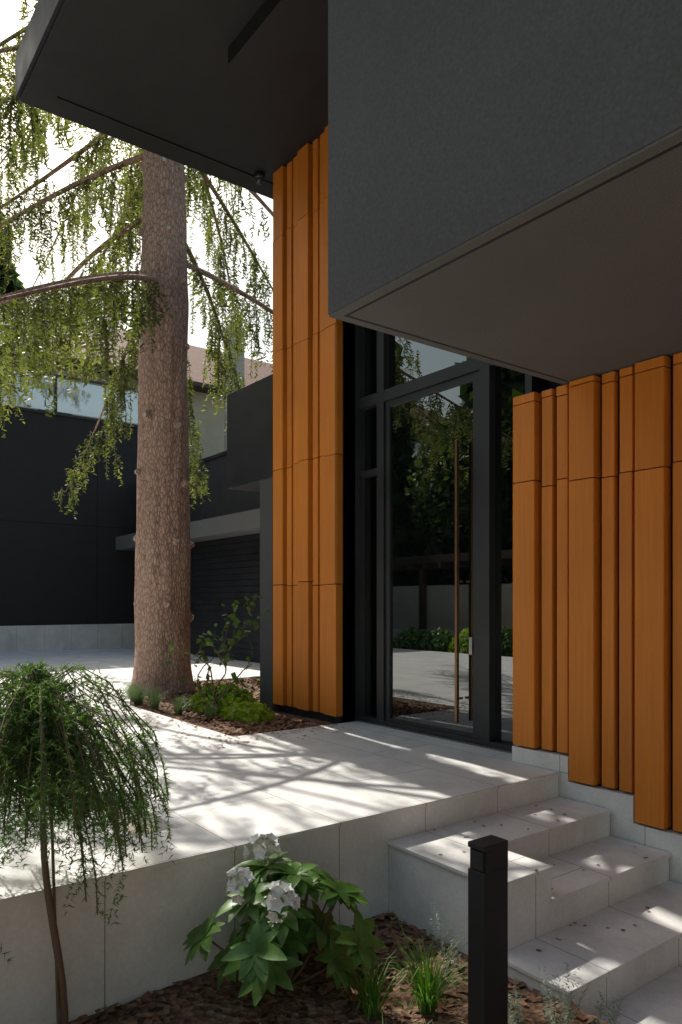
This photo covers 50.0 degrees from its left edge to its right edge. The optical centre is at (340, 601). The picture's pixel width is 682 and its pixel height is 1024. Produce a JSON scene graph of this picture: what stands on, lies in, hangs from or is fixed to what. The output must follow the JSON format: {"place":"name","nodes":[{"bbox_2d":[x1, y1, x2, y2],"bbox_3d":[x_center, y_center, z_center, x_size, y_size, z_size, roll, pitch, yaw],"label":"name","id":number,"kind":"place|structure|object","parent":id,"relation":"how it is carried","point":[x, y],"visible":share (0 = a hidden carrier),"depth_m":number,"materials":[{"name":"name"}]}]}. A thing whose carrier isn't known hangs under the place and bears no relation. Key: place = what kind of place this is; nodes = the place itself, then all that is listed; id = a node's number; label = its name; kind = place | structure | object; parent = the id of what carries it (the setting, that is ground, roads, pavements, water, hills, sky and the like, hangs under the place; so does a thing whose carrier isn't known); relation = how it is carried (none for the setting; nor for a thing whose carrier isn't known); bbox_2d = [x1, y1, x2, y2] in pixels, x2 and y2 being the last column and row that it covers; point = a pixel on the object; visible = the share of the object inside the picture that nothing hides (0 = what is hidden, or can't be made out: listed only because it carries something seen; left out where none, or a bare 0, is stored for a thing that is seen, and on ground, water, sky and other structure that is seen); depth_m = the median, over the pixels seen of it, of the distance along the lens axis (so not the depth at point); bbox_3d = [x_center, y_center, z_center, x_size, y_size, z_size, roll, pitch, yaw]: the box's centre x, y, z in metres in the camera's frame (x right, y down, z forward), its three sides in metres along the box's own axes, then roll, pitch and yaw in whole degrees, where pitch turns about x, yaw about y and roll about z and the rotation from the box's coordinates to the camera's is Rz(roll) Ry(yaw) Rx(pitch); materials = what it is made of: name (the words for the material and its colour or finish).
{"place":"outdoors","nodes":[
{"label":"outdoors","id":0,"kind":"place"},
{"bbox_2d":[5,356,223,461],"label":"neighbour house walls","id":1,"kind":"structure","parent":0,"point":[211,428],"depth_m":23.04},
{"bbox_2d":[0,303,272,386],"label":"neighbour house roof","id":2,"kind":"structure","parent":1,"relation":"on","point":[195,355],"depth_m":25.10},
{"bbox_2d":[0,344,223,395],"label":"neighbour house eave trim","id":3,"kind":"structure","parent":2,"relation":"attached to","point":[197,387],"depth_m":21.51,"materials":[{"name":"black metal"}]},
{"bbox_2d":[0,666,231,752],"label":"paving","id":4,"kind":"structure","parent":0,"point":[168,734],"depth_m":6.45,"materials":[{"name":"concrete"}]},
{"bbox_2d":[117,705,650,950],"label":"fallen leaves","id":5,"kind":"object","parent":4,"relation":"on","point":[344,734],"visible":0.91,"depth_m":5.96,"materials":[{"name":"brown plant"}]},
{"bbox_2d":[96,809,158,836],"bbox_3d":[-1.167,1.478,3.909,0.220,0.565,0.900,0,0,-37],"label":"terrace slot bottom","id":6,"kind":"object","parent":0,"point":[133,829],"depth_m":3.85,"materials":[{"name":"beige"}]},
{"bbox_2d":[0,647,259,688],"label":"drive paving","id":7,"kind":"structure","parent":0,"point":[115,665],"depth_m":13.21,"materials":[{"name":"concrete"}]},
{"bbox_2d":[0,623,134,651],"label":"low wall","id":8,"kind":"structure","parent":7,"relation":"on","point":[48,637],"depth_m":16.91,"materials":[{"name":"grey concrete"}]},
{"bbox_2d":[0,408,137,625],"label":"black wall","id":9,"kind":"structure","parent":8,"relation":"on","point":[48,574],"depth_m":16.90,"materials":[{"name":"black paint"}]},
{"bbox_2d":[0,426,135,622],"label":"black wall joints","id":10,"kind":"object","parent":9,"relation":"attached to","point":[97,526],"depth_m":17.39,"materials":[{"name":"black"}]},
{"bbox_2d":[2,364,134,418],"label":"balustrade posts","id":11,"kind":"object","parent":9,"relation":"on","point":[55,390],"visible":0.08,"depth_m":16.99,"materials":[{"name":"black metal"}]},
{"bbox_2d":[2,405,137,426],"bbox_3d":[-12.635,-4.310,12.496,18.800,0.060,0.480,0,0,-37],"label":"wall coping","id":12,"kind":"object","parent":9,"relation":"on","point":[62,414],"depth_m":16.89,"materials":[{"name":"black metal"}]},
{"bbox_2d":[0,369,137,423],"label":"window","id":13,"kind":"structure","parent":12,"relation":"on","point":[88,400],"depth_m":17.26,"materials":[{"name":"glass"}]},
{"bbox_2d":[189,454,259,542],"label":"garage wall","id":14,"kind":"structure","parent":7,"relation":"on","point":[223,499],"depth_m":14.59,"materials":[{"name":"black paint"}]},
{"bbox_2d":[116,508,259,550],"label":"concrete beam","id":15,"kind":"structure","parent":14,"relation":"attached to","point":[244,523],"depth_m":13.54,"materials":[{"name":"grey concrete"}]},
{"bbox_2d":[189,450,226,464],"bbox_3d":[0.747,-2.915,16.157,7.020,0.070,9.840,0,0,-37],"label":"ledge","id":16,"kind":"object","parent":14,"relation":"on","point":[214,456],"visible":0.14,"depth_m":14.72,"materials":[{"name":"grey concrete"}]},
{"bbox_2d":[190,534,259,662],"bbox_3d":[-1.976,-0.055,13.942,0.034,2.350,5.500,0,0,-37],"label":"garage door","id":17,"kind":"structure","parent":14,"relation":"in","point":[226,572],"depth_m":14.29,"materials":[{"name":"black metal"}]},
{"bbox_2d":[0,0,272,695],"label":"spruce","id":18,"kind":"object","parent":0,"point":[162,568],"depth_m":9.16,"materials":[{"name":"plant"}]},
{"bbox_2d":[0,18,244,417],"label":"light spruce foliage","id":19,"kind":"object","parent":18,"relation":"attached to","point":[40,138],"visible":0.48,"depth_m":9.36,"materials":[{"name":"green plant"}]},
{"bbox_2d":[133,157,193,622],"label":"spruce knots","id":20,"kind":"object","parent":18,"relation":"attached to","point":[148,414],"visible":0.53,"depth_m":9.13,"materials":[{"name":"brown plant"}]},
{"bbox_2d":[0,0,272,363],"label":"sky","id":21,"kind":"structure","parent":0,"point":[10,24],"materials":[{"name":"white"}]},
{"bbox_2d":[130,677,333,736],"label":"mulch","id":22,"kind":"object","parent":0,"point":[286,716],"visible":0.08,"depth_m":7.14,"materials":[{"name":"brown wood"}]},
{"bbox_2d":[120,679,219,717],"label":"lavender plants","id":23,"kind":"object","parent":22,"relation":"on","point":[136,695],"visible":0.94,"depth_m":7.80,"materials":[{"name":"green plant"}]},
{"bbox_2d":[161,594,268,709],"bbox_3d":[-1.175,0.541,7.455,0.880,1.233,1.354,0,0,-37],"label":"hazel shrub","id":24,"kind":"object","parent":22,"relation":"on","point":[208,642],"depth_m":7.38,"materials":[{"name":"green plant"}]},
{"bbox_2d":[188,682,257,714],"bbox_3d":[-1.264,1.017,7.792,0.698,0.328,0.889,0,0,-37],"label":"shrub","id":25,"kind":"object","parent":22,"relation":"on","point":[229,699],"visible":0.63,"depth_m":7.59,"materials":[{"name":"green plant"}]},
{"bbox_2d":[188,667,263,700],"bbox_3d":[-1.265,0.934,7.876,1.029,0.432,0.937,0,0,32],"label":"grass plant","id":26,"kind":"object","parent":22,"relation":"on","point":[222,689],"visible":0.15,"depth_m":7.78,"materials":[{"name":"green plant"}]},
{"bbox_2d":[219,700,274,722],"bbox_3d":[-0.915,1.077,7.225,0.526,0.209,0.710,0,0,-37],"label":"bush","id":27,"kind":"object","parent":22,"relation":"on","point":[246,711],"visible":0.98,"depth_m":7.06,"materials":[{"name":"green plant"}]},
{"bbox_2d":[260,477,278,711],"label":"wall","id":28,"kind":"structure","parent":22,"relation":"on","point":[266,581],"depth_m":7.74,"materials":[{"name":"grey paint"}]},
{"bbox_2d":[227,374,272,491],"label":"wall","id":29,"kind":"structure","parent":28,"relation":"on","point":[249,437],"depth_m":8.03,"materials":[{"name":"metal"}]},
{"bbox_2d":[279,321,354,723],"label":"pier wall","id":30,"kind":"structure","parent":22,"relation":"on","point":[305,713],"depth_m":6.86,"materials":[{"name":"black paint"}]},
{"bbox_2d":[273,125,342,716],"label":"fins","id":31,"kind":"object","parent":30,"relation":"attached to","point":[307,646],"visible":0.97,"depth_m":7.16,"materials":[{"name":"orange wood"}]},
{"bbox_2d":[335,321,354,722],"bbox_3d":[0.066,-1.680,6.859,0.300,5.600,0.008,0,0,-37],"label":"pier return","id":32,"kind":"object","parent":30,"relation":"attached to","point":[352,696],"visible":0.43,"depth_m":6.86,"materials":[{"name":"black metal"}]},
{"bbox_2d":[224,328,243,450],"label":"neighbour tower wall","id":33,"kind":"structure","parent":0,"point":[240,366],"depth_m":22.08,"materials":[{"name":"grey paint"}]},
{"bbox_2d":[68,912,606,1023],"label":"mulch chips","id":34,"kind":"object","parent":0,"point":[392,940],"visible":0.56,"depth_m":3.10,"materials":[{"name":"brown plant"}]},
{"bbox_2d":[0,656,176,1023],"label":"weeping tree","id":35,"kind":"object","parent":34,"relation":"on","point":[33,802],"depth_m":2.70,"materials":[{"name":"green plant"}]},
{"bbox_2d":[183,832,386,1005],"bbox_3d":[-0.237,1.341,3.172,0.891,0.673,0.911,0,0,-37],"label":"hydrangea","id":36,"kind":"object","parent":34,"relation":"on","point":[261,957],"depth_m":3.01,"materials":[{"name":"green plant"}]},
{"bbox_2d":[327,920,467,1023],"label":"grass plant","id":37,"kind":"object","parent":34,"relation":"on","point":[426,993],"depth_m":2.97,"materials":[{"name":"green plant"}]},
{"bbox_2d":[468,835,507,1023],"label":"bollard light","id":38,"kind":"object","parent":34,"relation":"on","point":[488,945],"visible":0.99,"depth_m":2.69,"materials":[{"name":"grey metal"}]},
{"bbox_2d":[470,848,483,871],"bbox_3d":[0.500,0.950,2.687,0.009,0.070,0.061,0,0,-37],"label":"light lens","id":39,"kind":"object","parent":38,"relation":"attached to","point":[476,859],"visible":1,"depth_m":2.68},
{"bbox_2d":[429,903,622,1023],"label":"lavender plant","id":40,"kind":"object","parent":34,"relation":"on","point":[566,1018],"visible":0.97,"depth_m":2.85,"materials":[{"name":"green plant"}]},
{"bbox_2d":[329,127,681,384],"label":"soffit","id":41,"kind":"structure","parent":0,"point":[587,284],"depth_m":3.33,"materials":[{"name":"grey paint"}]},
{"bbox_2d":[345,142,681,381],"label":"soffit trim","id":42,"kind":"structure","parent":41,"relation":"in","point":[556,207],"depth_m":2.98,"materials":[{"name":"grey metal"}]},
{"bbox_2d":[548,380,562,388],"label":"building wall","id":43,"kind":"structure","parent":0,"point":[553,385],"depth_m":5.34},
{"bbox_2d":[15,0,327,182],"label":"roof slab","id":44,"kind":"structure","parent":43,"relation":"on","point":[163,69],"depth_m":6.35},
{"bbox_2d":[20,0,327,198],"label":"roof soffit","id":45,"kind":"structure","parent":44,"relation":"attached to","point":[281,45],"depth_m":5.93,"materials":[{"name":"black paint"}]},
{"bbox_2d":[254,171,264,184],"bbox_3d":[-0.854,-4.425,7.663,0.110,0.110,0.110,0,0,-37],"label":"security camera","id":46,"kind":"object","parent":44,"relation":"attached to","point":[259,177],"visible":1,"depth_m":7.62,"materials":[{"name":"grey plastic"}]},
{"bbox_2d":[328,0,681,314],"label":"exterior wall","id":47,"kind":"structure","parent":43,"relation":"attached to","point":[452,124],"depth_m":2.92,"materials":[{"name":"grey paint"}]},
{"bbox_2d":[540,378,547,392],"bbox_3d":[0.864,-1.680,6.165,0.099,5.600,2.060,0,0,-37],"label":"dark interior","id":48,"kind":"object","parent":43,"relation":"attached to","point":[543,384],"depth_m":5.34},
{"bbox_3d":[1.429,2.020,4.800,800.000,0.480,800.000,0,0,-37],"label":"ground","id":49,"kind":"structure","parent":0,"visible":0},
{"bbox_2d":[0,203,25,306],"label":"tree","id":50,"kind":"object","parent":49,"relation":"on","point":[12,286],"visible":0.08,"depth_m":28.21,"materials":[{"name":"green plant"}]},
{"bbox_2d":[0,780,168,1023],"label":"retaining wall","id":51,"kind":"structure","parent":49,"relation":"on","point":[125,960],"depth_m":2.98,"materials":[{"name":"concrete"}]},
{"bbox_2d":[0,772,559,904],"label":"terrace coping","id":52,"kind":"object","parent":51,"relation":"on","point":[117,874],"visible":1,"depth_m":3.38,"materials":[{"name":"concrete"}]},
{"bbox_2d":[81,686,129,704],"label":"pavement","id":53,"kind":"structure","parent":49,"relation":"on","point":[116,687],"depth_m":8.90,"materials":[{"name":"concrete"}]},
{"bbox_2d":[137,828,214,985],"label":"retaining wall","id":54,"kind":"structure","parent":49,"relation":"on","point":[192,895],"depth_m":3.23,"materials":[{"name":"concrete"}]},
{"bbox_2d":[91,721,559,968],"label":"terrace","id":55,"kind":"structure","parent":49,"relation":"on","point":[242,791],"depth_m":4.37,"materials":[{"name":"concrete"}]},
{"bbox_2d":[353,719,511,753],"bbox_3d":[0.772,1.114,6.096,0.090,0.012,2.060,0,0,-37],"label":"door threshold","id":56,"kind":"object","parent":55,"relation":"on","point":[478,745],"depth_m":6.00,"materials":[{"name":"grey metal"}]},
{"bbox_2d":[355,325,537,750],"bbox_3d":[0.780,-1.680,6.102,0.070,5.600,2.060,0,0,-37],"label":"glazing frame","id":57,"kind":"object","parent":55,"relation":"on","point":[386,393],"visible":0.51,"depth_m":6.37,"materials":[{"name":"black metal"}]},
{"bbox_2d":[385,371,478,738],"bbox_3d":[0.762,-0.344,6.142,0.049,2.904,1.137,0,0,-37],"label":"door frame","id":58,"kind":"object","parent":57,"relation":"attached to","point":[474,377],"visible":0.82,"depth_m":5.98,"materials":[{"name":"black metal"}]},
{"bbox_2d":[391,381,472,733],"bbox_3d":[0.755,-0.347,6.152,0.010,2.785,1.000,0,0,-37],"label":"door glass","id":59,"kind":"object","parent":58,"relation":"in","point":[427,431],"visible":1,"depth_m":6.14,"materials":[{"name":"clear glass"}]},
{"bbox_2d":[455,440,462,722],"bbox_3d":[0.937,-0.160,5.807,0.076,2.240,0.024,0,0,-37],"label":"door handle","id":60,"kind":"object","parent":58,"relation":"attached to","point":[457,581],"visible":1,"depth_m":5.79,"materials":[{"name":"black metal"}]},
{"bbox_2d":[469,637,472,654],"bbox_3d":[1.021,0.350,5.748,0.013,0.140,0.035,0,0,-37],"label":"door lock","id":61,"kind":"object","parent":58,"relation":"attached to","point":[470,645],"depth_m":5.74,"materials":[{"name":"silver metal"}]},
{"bbox_2d":[365,327,539,743],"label":"glazing","id":62,"kind":"structure","parent":57,"relation":"in","point":[409,360],"depth_m":5.62,"materials":[{"name":"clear glass"}]},
{"bbox_2d":[387,828,552,954],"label":"step block","id":63,"kind":"structure","parent":49,"relation":"on","point":[423,875],"depth_m":3.60,"materials":[{"name":"concrete"}]},
{"bbox_2d":[440,797,611,859],"bbox_3d":[1.110,1.570,4.316,1.092,0.580,0.390,0,0,-37],"label":"step","id":64,"kind":"object","parent":49,"relation":"on","point":[547,834],"visible":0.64,"depth_m":4.25,"materials":[{"name":"concrete"}]},
{"bbox_2d":[508,881,681,1014],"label":"step","id":65,"kind":"object","parent":49,"relation":"on","point":[614,960],"visible":0.59,"depth_m":3.38,"materials":[{"name":"concrete"}]},
{"bbox_2d":[512,745,681,883],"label":"plinth wall","id":66,"kind":"structure","parent":49,"relation":"on","point":[624,825],"depth_m":4.49,"materials":[{"name":"concrete"}]},
{"bbox_2d":[513,352,681,831],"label":"fins","id":67,"kind":"object","parent":66,"relation":"on","point":[645,611],"visible":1,"depth_m":4.57,"materials":[{"name":"orange wood"}]},
{"bbox_2d":[537,836,670,930],"bbox_3d":[1.337,1.650,4.014,1.092,0.420,0.390,0,0,-37],"label":"step","id":68,"kind":"object","parent":49,"relation":"on","point":[623,870],"visible":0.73,"depth_m":3.95,"materials":[{"name":"concrete"}]},
{"bbox_2d":[537,356,681,832],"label":"backing wall","id":69,"kind":"structure","parent":49,"relation":"on","point":[671,468],"depth_m":4.54,"materials":[{"name":"orange wood"}]},
{"bbox_2d":[595,964,681,1023],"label":"stair step","id":70,"kind":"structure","parent":49,"relation":"on","point":[658,1000],"depth_m":3.19,"materials":[{"name":"concrete"}]}
]}

